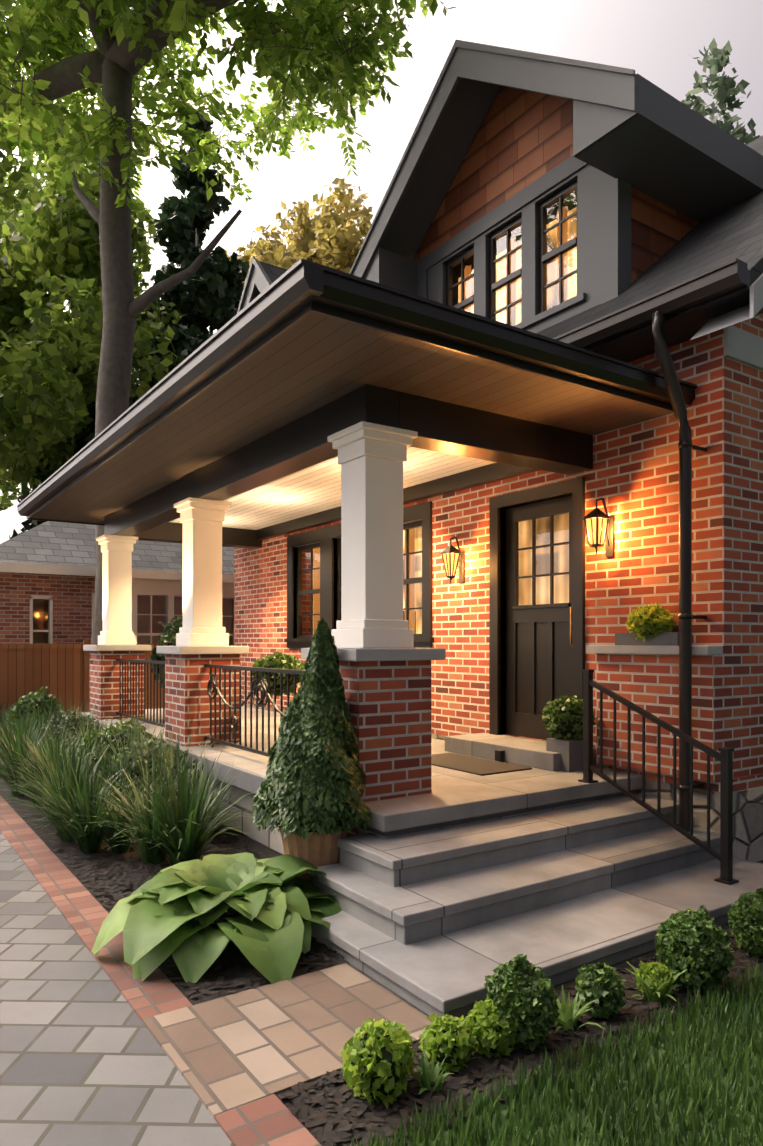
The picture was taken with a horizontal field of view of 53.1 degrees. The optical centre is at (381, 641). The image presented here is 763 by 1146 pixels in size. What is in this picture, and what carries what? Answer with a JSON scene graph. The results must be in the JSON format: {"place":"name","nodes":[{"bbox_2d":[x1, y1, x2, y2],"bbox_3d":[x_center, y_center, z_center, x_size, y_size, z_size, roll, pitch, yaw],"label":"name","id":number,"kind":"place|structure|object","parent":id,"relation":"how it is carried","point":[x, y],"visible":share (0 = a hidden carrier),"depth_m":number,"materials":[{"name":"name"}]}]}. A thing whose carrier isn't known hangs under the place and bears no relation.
{"place":"outdoors","nodes":[
{"label":"outdoors","id":0,"kind":"place"},
{"bbox_2d":[33,595,232,643],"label":"window panes","id":1,"kind":"structure","parent":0,"point":[143,627],"depth_m":17.22,"materials":[{"name":"glass"}]},
{"bbox_2d":[149,615,182,687],"bbox_3d":[-2.479,0.215,9.672,0.931,1.124,0.856,0,0,-34],"label":"porch shrub","id":2,"kind":"object","parent":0,"point":[165,637],"depth_m":9.46,"materials":[{"name":"green plant"}]},
{"bbox_2d":[237,256,271,313],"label":"gable trim","id":3,"kind":"structure","parent":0,"point":[257,282],"depth_m":7.23,"materials":[{"name":"white wood"}]},
{"bbox_2d":[96,421,417,647],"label":"porch columns","id":4,"kind":"structure","parent":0,"point":[372,457],"depth_m":5.19,"materials":[{"name":"white wood"}]},
{"bbox_2d":[104,384,592,548],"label":"porch beams","id":5,"kind":"structure","parent":4,"relation":"on","point":[511,447],"depth_m":6.13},
{"bbox_2d":[31,312,673,523],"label":"porch soffit","id":6,"kind":"structure","parent":5,"relation":"attached to","point":[312,361],"depth_m":5.36,"materials":[{"name":"brown wood"}]},
{"bbox_2d":[16,258,696,525],"bbox_3d":[-1.353,-1.777,7.997,3.245,0.180,8.165,0,0,-34],"label":"roof gutter","id":7,"kind":"object","parent":6,"relation":"attached to","point":[296,293],"visible":0.85,"depth_m":4.58,"materials":[{"name":"black metal"}]},
{"bbox_2d":[259,261,286,282],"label":"dormer roof","id":8,"kind":"structure","parent":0,"point":[274,273],"depth_m":7.22,"materials":[{"name":"grey"}]},
{"bbox_2d":[249,651,304,695],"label":"porch planter shrub leaves","id":9,"kind":"object","parent":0,"point":[290,661],"depth_m":7.43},
{"bbox_2d":[280,828,347,880],"bbox_3d":[-0.414,1.263,4.693,0.447,0.420,0.447,0,0,-34],"label":"plant pot","id":10,"kind":"object","parent":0,"point":[323,849],"visible":0.19,"depth_m":4.52,"materials":[{"name":"brown wood"}]},
{"bbox_2d":[252,672,371,840],"bbox_3d":[-0.427,0.662,4.707,0.734,0.904,0.731,0,0,-34],"label":"thuja","id":11,"kind":"object","parent":10,"relation":"in","point":[316,732],"depth_m":4.49,"materials":[{"name":"green plant"}]},
{"bbox_2d":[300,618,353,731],"bbox_3d":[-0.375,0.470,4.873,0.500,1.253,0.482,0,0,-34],"label":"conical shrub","id":12,"kind":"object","parent":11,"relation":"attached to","point":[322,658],"depth_m":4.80,"materials":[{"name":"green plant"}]},
{"bbox_2d":[169,446,495,529],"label":"porch ceiling","id":13,"kind":"structure","parent":0,"point":[316,488],"depth_m":8.42,"materials":[{"name":"white wood"}]},
{"bbox_2d":[274,490,286,509],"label":"ceiling lights","id":14,"kind":"object","parent":13,"relation":"attached to","point":[278,491],"visible":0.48,"depth_m":8.55},
{"bbox_2d":[0,0,762,543],"label":"sky","id":15,"kind":"structure","parent":0,"point":[656,39],"materials":[{"name":"white"}]},
{"bbox_2d":[243,704,762,861],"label":"stone foundation","id":16,"kind":"object","parent":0,"point":[747,824],"visible":0.03,"depth_m":5.46,"materials":[{"name":"grey stone"}]},
{"bbox_2d":[458,207,576,324],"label":"window panes","id":17,"kind":"structure","parent":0,"point":[552,239],"depth_m":7.95,"materials":[{"name":"clear glass"}]},
{"bbox_2d":[417,155,630,332],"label":"dormer trim","id":18,"kind":"structure","parent":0,"point":[603,237],"depth_m":7.01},
{"bbox_2d":[348,923,728,1016],"bbox_3d":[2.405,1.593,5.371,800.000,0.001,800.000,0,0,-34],"label":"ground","id":19,"kind":"structure","parent":0,"point":[620,964],"depth_m":3.76,"materials":[{"name":"soil"}]},
{"bbox_2d":[0,572,94,643],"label":"neighbour house walls","id":20,"kind":"structure","parent":19,"relation":"on","point":[72,608],"depth_m":14.59,"materials":[{"name":"red brick"}]},
{"bbox_2d":[0,521,233,573],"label":"neighbour roof","id":21,"kind":"structure","parent":20,"relation":"on","point":[58,543],"depth_m":15.15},
{"bbox_2d":[0,562,233,582],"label":"neighbour fascia","id":22,"kind":"structure","parent":21,"relation":"attached to","point":[15,567],"depth_m":14.33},
{"bbox_2d":[30,576,233,643],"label":"window frames","id":23,"kind":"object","parent":20,"relation":"attached to","point":[169,590],"depth_m":15.66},
{"bbox_2d":[33,596,233,643],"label":"window muntins","id":24,"kind":"object","parent":23,"relation":"in","point":[137,615],"visible":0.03,"depth_m":15.71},
{"bbox_2d":[0,132,149,510],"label":"foliage","id":25,"kind":"object","parent":19,"relation":"on","point":[13,476],"visible":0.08,"depth_m":31.14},
{"bbox_2d":[90,329,94,431],"bbox_3d":[-12.035,-6.057,31.838,0.444,15.300,0.444,0,0,33],"label":"conifer trunk","id":26,"kind":"object","parent":19,"relation":"on","point":[92,425],"depth_m":31.77,"materials":[{"name":"brown plant"}]},
{"bbox_2d":[9,288,97,538],"bbox_3d":[-11.916,-7.357,31.682,8.397,16.724,7.800,0,0,-34],"label":"tree foliage","id":27,"kind":"object","parent":26,"relation":"attached to","point":[91,410],"depth_m":30.31,"materials":[{"name":"green plant"}]},
{"bbox_2d":[0,831,233,1145],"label":"driveway pavers","id":28,"kind":"object","parent":19,"relation":"on","point":[85,1060],"depth_m":2.95,"materials":[{"name":"grey stone"}]},
{"bbox_2d":[0,640,233,716],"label":"wood fence","id":29,"kind":"object","parent":19,"relation":"on","point":[62,670],"depth_m":12.21,"materials":[{"name":"brown wood"}]},
{"bbox_2d":[77,717,160,771],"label":"bed shrub leaves","id":30,"kind":"object","parent":19,"relation":"on","point":[117,729],"depth_m":7.66,"materials":[{"name":"green plant"}]},
{"bbox_2d":[0,795,320,1145],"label":"driveway border","id":31,"kind":"object","parent":19,"relation":"on","point":[270,1120],"visible":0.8,"depth_m":3.63,"materials":[{"name":"red brick"}]},
{"bbox_2d":[144,757,216,815],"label":"bed shrub leaves","id":32,"kind":"object","parent":19,"relation":"on","point":[174,772],"depth_m":6.41,"materials":[{"name":"plant"}]},
{"bbox_2d":[195,170,199,344],"bbox_3d":[-7.302,-8.532,30.226,0.562,20.250,0.562,0,0,33],"label":"conifer trunk","id":33,"kind":"object","parent":19,"relation":"on","point":[196,245],"visible":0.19,"depth_m":30.17,"materials":[{"name":"brown plant"}]},
{"bbox_2d":[84,111,249,445],"bbox_3d":[-7.344,-10.169,30.399,9.687,21.664,10.630,0,0,-34],"label":"tree","id":34,"kind":"object","parent":33,"relation":"attached to","point":[207,294],"visible":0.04,"depth_m":29.13,"materials":[{"name":"green plant"}]},
{"bbox_2d":[0,0,455,643],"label":"tree","id":35,"kind":"object","parent":19,"relation":"on","point":[41,127],"depth_m":13.12,"materials":[{"name":"green plant"}]},
{"bbox_2d":[142,963,430,1117],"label":"walk path","id":36,"kind":"structure","parent":19,"relation":"on","point":[227,1052],"depth_m":3.10,"materials":[{"name":"beige stone"}]},
{"bbox_2d":[226,177,372,287],"bbox_3d":[-2.888,-9.432,35.894,9.327,22.064,9.392,0,0,-34],"label":"yellow tree","id":37,"kind":"object","parent":19,"relation":"on","point":[327,236],"visible":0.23,"depth_m":33.56,"materials":[{"name":"yellow plant"}]},
{"bbox_2d":[0,762,762,1145],"bbox_3d":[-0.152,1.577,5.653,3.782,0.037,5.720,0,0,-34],"label":"mulch chips","id":38,"kind":"object","parent":19,"relation":"on","point":[315,1120],"visible":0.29,"depth_m":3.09,"materials":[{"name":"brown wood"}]},
{"bbox_2d":[8,686,64,726],"bbox_3d":[-4.852,1.117,10.780,0.768,0.985,0.667,0,0,-34],"label":"boxwood","id":39,"kind":"object","parent":38,"relation":"on","point":[31,696],"depth_m":10.64,"materials":[{"name":"green plant"}]},
{"bbox_2d":[40,710,101,746],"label":"bed shrub leaves","id":40,"kind":"object","parent":38,"relation":"on","point":[59,718],"depth_m":9.12,"materials":[{"name":"green plant"}]},
{"bbox_2d":[71,730,105,764],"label":"bed shrub leaves","id":41,"kind":"object","parent":38,"relation":"on","point":[86,739],"depth_m":8.64,"materials":[{"name":"green plant"}]},
{"bbox_2d":[0,63,182,474],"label":"tree","id":42,"kind":"object","parent":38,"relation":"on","point":[49,367],"visible":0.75,"depth_m":24.63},
{"bbox_2d":[0,690,260,865],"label":"bed grasses","id":43,"kind":"object","parent":38,"relation":"on","point":[85,806],"visible":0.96,"depth_m":5.73,"materials":[{"name":"green plant"}]},
{"bbox_2d":[108,738,189,804],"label":"bed shrub leaves","id":44,"kind":"object","parent":38,"relation":"on","point":[144,745],"depth_m":6.89,"materials":[{"name":"green plant"}]},
{"bbox_2d":[92,852,341,983],"bbox_3d":[-0.787,1.462,4.156,1.325,0.475,1.277,0,0,0],"label":"hosta","id":45,"kind":"object","parent":38,"relation":"on","point":[279,903],"visible":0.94,"depth_m":3.81,"materials":[{"name":"green plant"}]},
{"bbox_2d":[339,1018,415,1108],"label":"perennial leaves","id":46,"kind":"object","parent":38,"relation":"on","point":[402,1042],"depth_m":2.61,"materials":[{"name":"green plant"}]},
{"bbox_2d":[418,1012,477,1074],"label":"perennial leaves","id":47,"kind":"object","parent":38,"relation":"on","point":[465,1040],"depth_m":2.82,"materials":[{"name":"green plant"}]},
{"bbox_2d":[464,997,517,1058],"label":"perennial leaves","id":48,"kind":"object","parent":38,"relation":"on","point":[480,1023],"depth_m":2.89,"materials":[{"name":"green plant"}]},
{"bbox_2d":[484,954,559,1050],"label":"boxwood leaves","id":49,"kind":"object","parent":38,"relation":"on","point":[506,982],"visible":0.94,"depth_m":2.92,"materials":[{"name":"green plant"}]},
{"bbox_2d":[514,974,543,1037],"bbox_3d":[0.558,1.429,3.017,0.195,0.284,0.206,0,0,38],"label":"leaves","id":50,"kind":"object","parent":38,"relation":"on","point":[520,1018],"visible":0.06,"depth_m":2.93,"materials":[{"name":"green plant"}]},
{"bbox_2d":[410,943,732,1094],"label":"leafy plants","id":51,"kind":"object","parent":38,"relation":"on","point":[570,1015],"visible":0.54,"depth_m":3.11,"materials":[{"name":"green plant"}]},
{"bbox_2d":[575,961,626,1019],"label":"boxwood leaves","id":52,"kind":"object","parent":38,"relation":"on","point":[587,986],"visible":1,"depth_m":3.18,"materials":[{"name":"green plant"}]},
{"bbox_2d":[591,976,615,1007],"bbox_3d":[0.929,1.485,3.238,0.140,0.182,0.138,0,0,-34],"label":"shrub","id":53,"kind":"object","parent":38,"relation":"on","point":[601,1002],"visible":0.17,"depth_m":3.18,"materials":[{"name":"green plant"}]},
{"bbox_2d":[635,960,674,997],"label":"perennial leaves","id":54,"kind":"object","parent":38,"relation":"on","point":[658,974],"visible":0.77,"depth_m":3.38,"materials":[{"name":"green plant"}]},
{"bbox_2d":[669,928,710,983],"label":"leaves","id":55,"kind":"object","parent":38,"relation":"on","point":[699,974],"visible":0.12,"depth_m":3.42,"materials":[{"name":"green plant"}]},
{"bbox_2d":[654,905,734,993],"bbox_3d":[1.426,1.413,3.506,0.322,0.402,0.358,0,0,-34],"label":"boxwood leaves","id":56,"kind":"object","parent":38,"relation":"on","point":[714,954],"visible":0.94,"depth_m":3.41,"materials":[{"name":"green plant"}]},
{"bbox_2d":[727,887,762,956],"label":"boxwood leaves","id":57,"kind":"object","parent":38,"relation":"on","point":[746,904],"visible":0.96,"depth_m":3.83,"materials":[{"name":"green plant"}]},
{"bbox_2d":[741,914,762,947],"bbox_3d":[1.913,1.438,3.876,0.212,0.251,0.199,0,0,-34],"label":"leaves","id":58,"kind":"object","parent":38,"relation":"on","point":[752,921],"visible":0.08,"depth_m":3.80,"materials":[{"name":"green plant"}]},
{"bbox_2d":[199,773,637,854],"bbox_3d":[-1.169,1.358,8.459,2.420,0.470,7.790,0,0,-34],"label":"porch foundation","id":59,"kind":"object","parent":19,"relation":"on","point":[269,839],"depth_m":5.79,"materials":[{"name":"grey concrete"}]},
{"bbox_2d":[78,716,356,829],"bbox_3d":[-2.285,1.105,7.926,0.125,0.156,7.530,0,0,-34],"label":"foundation","id":60,"kind":"object","parent":59,"relation":"on","point":[248,781],"visible":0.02,"depth_m":6.25,"materials":[{"name":"grey concrete"}]},
{"bbox_2d":[81,706,641,831],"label":"porch floor","id":61,"kind":"structure","parent":59,"relation":"on","point":[453,795],"depth_m":5.68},
{"bbox_2d":[90,651,430,835],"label":"porch piers","id":62,"kind":"structure","parent":61,"relation":"on","point":[388,703],"depth_m":5.12,"materials":[{"name":"red brick"}]},
{"bbox_2d":[83,645,445,660],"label":"pillar caps","id":63,"kind":"object","parent":62,"relation":"on","point":[377,654],"visible":0.98,"depth_m":5.12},
{"bbox_2d":[431,753,531,775],"bbox_3d":[0.699,1.017,6.398,0.540,0.012,1.020,0,0,-34],"label":"door mat","id":64,"kind":"object","parent":61,"relation":"on","point":[470,764],"depth_m":6.29,"materials":[{"name":"brown fabric"}]},
{"bbox_2d":[116,658,738,884],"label":"iron railings","id":65,"kind":"object","parent":59,"relation":"on","point":[724,757],"visible":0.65,"depth_m":5.55,"materials":[{"name":"black metal"}]},
{"bbox_2d":[495,750,504,761],"bbox_3d":[1.004,0.973,6.491,0.050,0.100,0.070,0,0,-34],"label":"path light fixture","id":66,"kind":"object","parent":59,"relation":"on","point":[499,755],"visible":0.79,"depth_m":6.47,"materials":[{"name":"black metal"}]},
{"bbox_2d":[546,737,582,771],"bbox_3d":[1.503,0.903,6.160,0.240,0.240,0.240,0,0,-34],"label":"planter pot","id":67,"kind":"object","parent":59,"relation":"on","point":[570,750],"depth_m":6.06,"materials":[{"name":"grey concrete"}]},
{"bbox_2d":[542,695,596,739],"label":"potted plant","id":68,"kind":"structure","parent":67,"relation":"in","point":[574,703],"depth_m":6.05,"materials":[{"name":"green plant"}]},
{"bbox_2d":[234,314,762,791],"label":"brick house walls","id":69,"kind":"structure","parent":19,"relation":"on","point":[632,478],"depth_m":5.82,"materials":[{"name":"red brick"}]},
{"bbox_2d":[403,611,415,633],"bbox_3d":[-0.136,-0.057,10.236,0.390,2.100,1.700,0,0,-34],"label":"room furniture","id":70,"kind":"object","parent":69,"relation":"attached to","point":[415,619],"depth_m":9.59,"materials":[{"name":"brown wood"}]},
{"bbox_2d":[403,527,421,633],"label":"window panes","id":71,"kind":"structure","parent":69,"relation":"attached to","point":[419,585],"depth_m":9.73,"materials":[{"name":"clear glass"}]},
{"bbox_2d":[284,180,584,739],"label":"window door frames","id":72,"kind":"structure","parent":69,"relation":"attached to","point":[544,662],"depth_m":7.22,"materials":[{"name":"wood"}]},
{"bbox_2d":[301,190,576,634],"bbox_3d":[0.376,-2.112,8.750,0.300,4.050,4.910,0,0,-34],"label":"window glass","id":73,"kind":"object","parent":72,"relation":"in","point":[517,522],"visible":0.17,"depth_m":7.25,"materials":[{"name":"clear glass"}]},
{"bbox_2d":[570,607,571,643],"bbox_3d":[1.642,-0.137,6.563,0.056,0.360,0.050,0,0,-34],"label":"door handle","id":74,"kind":"object","parent":72,"relation":"attached to","point":[570,625],"visible":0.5,"depth_m":6.54,"materials":[{"name":"gold metal"}]},
{"bbox_2d":[313,206,567,634],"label":"window curtains","id":75,"kind":"object","parent":69,"relation":"attached to","point":[513,323],"depth_m":8.51,"materials":[{"name":"fabric"}]},
{"bbox_2d":[440,498,614,583],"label":"wall lanterns","id":76,"kind":"object","parent":69,"relation":"attached to","point":[609,533],"depth_m":6.15,"materials":[{"name":"black metal"}]},
{"bbox_2d":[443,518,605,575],"bbox_3d":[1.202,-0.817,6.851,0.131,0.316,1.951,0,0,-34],"label":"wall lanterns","id":77,"kind":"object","parent":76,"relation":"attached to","point":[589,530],"visible":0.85,"depth_m":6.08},
{"bbox_2d":[519,513,568,604],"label":"window panes","id":78,"kind":"structure","parent":69,"relation":"attached to","point":[543,550],"depth_m":7.05,"materials":[{"name":"clear glass"}]},
{"bbox_2d":[536,136,762,337],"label":"roof","id":79,"kind":"structure","parent":69,"relation":"on","point":[729,234],"depth_m":6.16,"materials":[{"name":"grey"}]},
{"bbox_2d":[413,87,576,305],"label":"dormer roof","id":80,"kind":"structure","parent":79,"relation":"on","point":[518,234],"depth_m":9.14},
{"bbox_2d":[552,258,746,349],"bbox_3d":[-0.436,-2.275,8.578,0.125,0.135,9.400,0,0,-34],"label":"gutter","id":81,"kind":"object","parent":79,"relation":"attached to","point":[714,282],"visible":0.35,"depth_m":5.12,"materials":[{"name":"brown metal"}]},
{"bbox_2d":[588,269,762,362],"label":"soffit","id":82,"kind":"structure","parent":79,"relation":"attached to","point":[685,325],"depth_m":5.38,"materials":[{"name":"black wood"}]},
{"bbox_2d":[690,273,762,339],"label":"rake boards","id":83,"kind":"object","parent":79,"relation":"attached to","point":[753,308],"visible":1,"depth_m":4.90,"materials":[{"name":"grey wood"}]},
{"bbox_2d":[586,645,722,654],"bbox_3d":[2.024,0.060,5.760,0.190,0.065,1.068,0,0,-34],"label":"stone ledge","id":84,"kind":"object","parent":69,"relation":"attached to","point":[650,649],"visible":0.98,"depth_m":5.67,"materials":[{"name":"stone"}]},
{"bbox_2d":[615,632,678,645],"bbox_3d":[2.026,-0.020,5.748,0.140,0.095,0.550,0,0,-34],"label":"planter box","id":85,"kind":"object","parent":84,"relation":"on","point":[668,639],"visible":0.64,"depth_m":5.67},
{"bbox_2d":[625,602,676,640],"bbox_3d":[2.017,-0.137,5.741,0.388,0.320,0.410,0,0,-34],"label":"ledge plant","id":86,"kind":"object","parent":85,"relation":"in","point":[663,623],"depth_m":5.63,"materials":[{"name":"green plant"}]},
{"bbox_2d":[652,311,706,831],"bbox_3d":[2.086,-0.339,5.323,0.582,3.776,0.094,0,0,-34],"label":"downspout","id":87,"kind":"object","parent":69,"relation":"attached to","point":[686,447],"visible":0.92,"depth_m":5.31,"materials":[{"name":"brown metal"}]},
{"bbox_2d":[724,325,762,370],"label":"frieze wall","id":88,"kind":"structure","parent":69,"relation":"attached to","point":[743,346],"depth_m":5.46,"materials":[{"name":"grey paint"}]},
{"bbox_2d":[309,794,762,1018],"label":"front steps","id":89,"kind":"structure","parent":19,"relation":"on","point":[442,922],"depth_m":4.20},
{"bbox_2d":[681,38,760,144],"bbox_3d":[8.782,-7.003,20.261,12.648,17.191,12.099,0,0,-34],"label":"tree","id":90,"kind":"object","parent":19,"relation":"on","point":[722,88],"depth_m":19.58,"materials":[{"name":"green plant"}]},
{"bbox_2d":[316,959,762,1145],"bbox_3d":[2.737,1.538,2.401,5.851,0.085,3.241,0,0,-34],"label":"lawn","id":91,"kind":"structure","parent":0,"point":[660,1094],"depth_m":2.62,"materials":[{"name":"green plant"}]},
{"bbox_2d":[349,39,762,294],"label":"dormer fascia","id":92,"kind":"structure","parent":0,"point":[637,131],"depth_m":6.61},
{"bbox_2d":[418,86,699,306],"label":"shingles","id":93,"kind":"object","parent":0,"point":[523,139],"visible":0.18,"depth_m":7.44,"materials":[{"name":"brown wood"}]}
]}

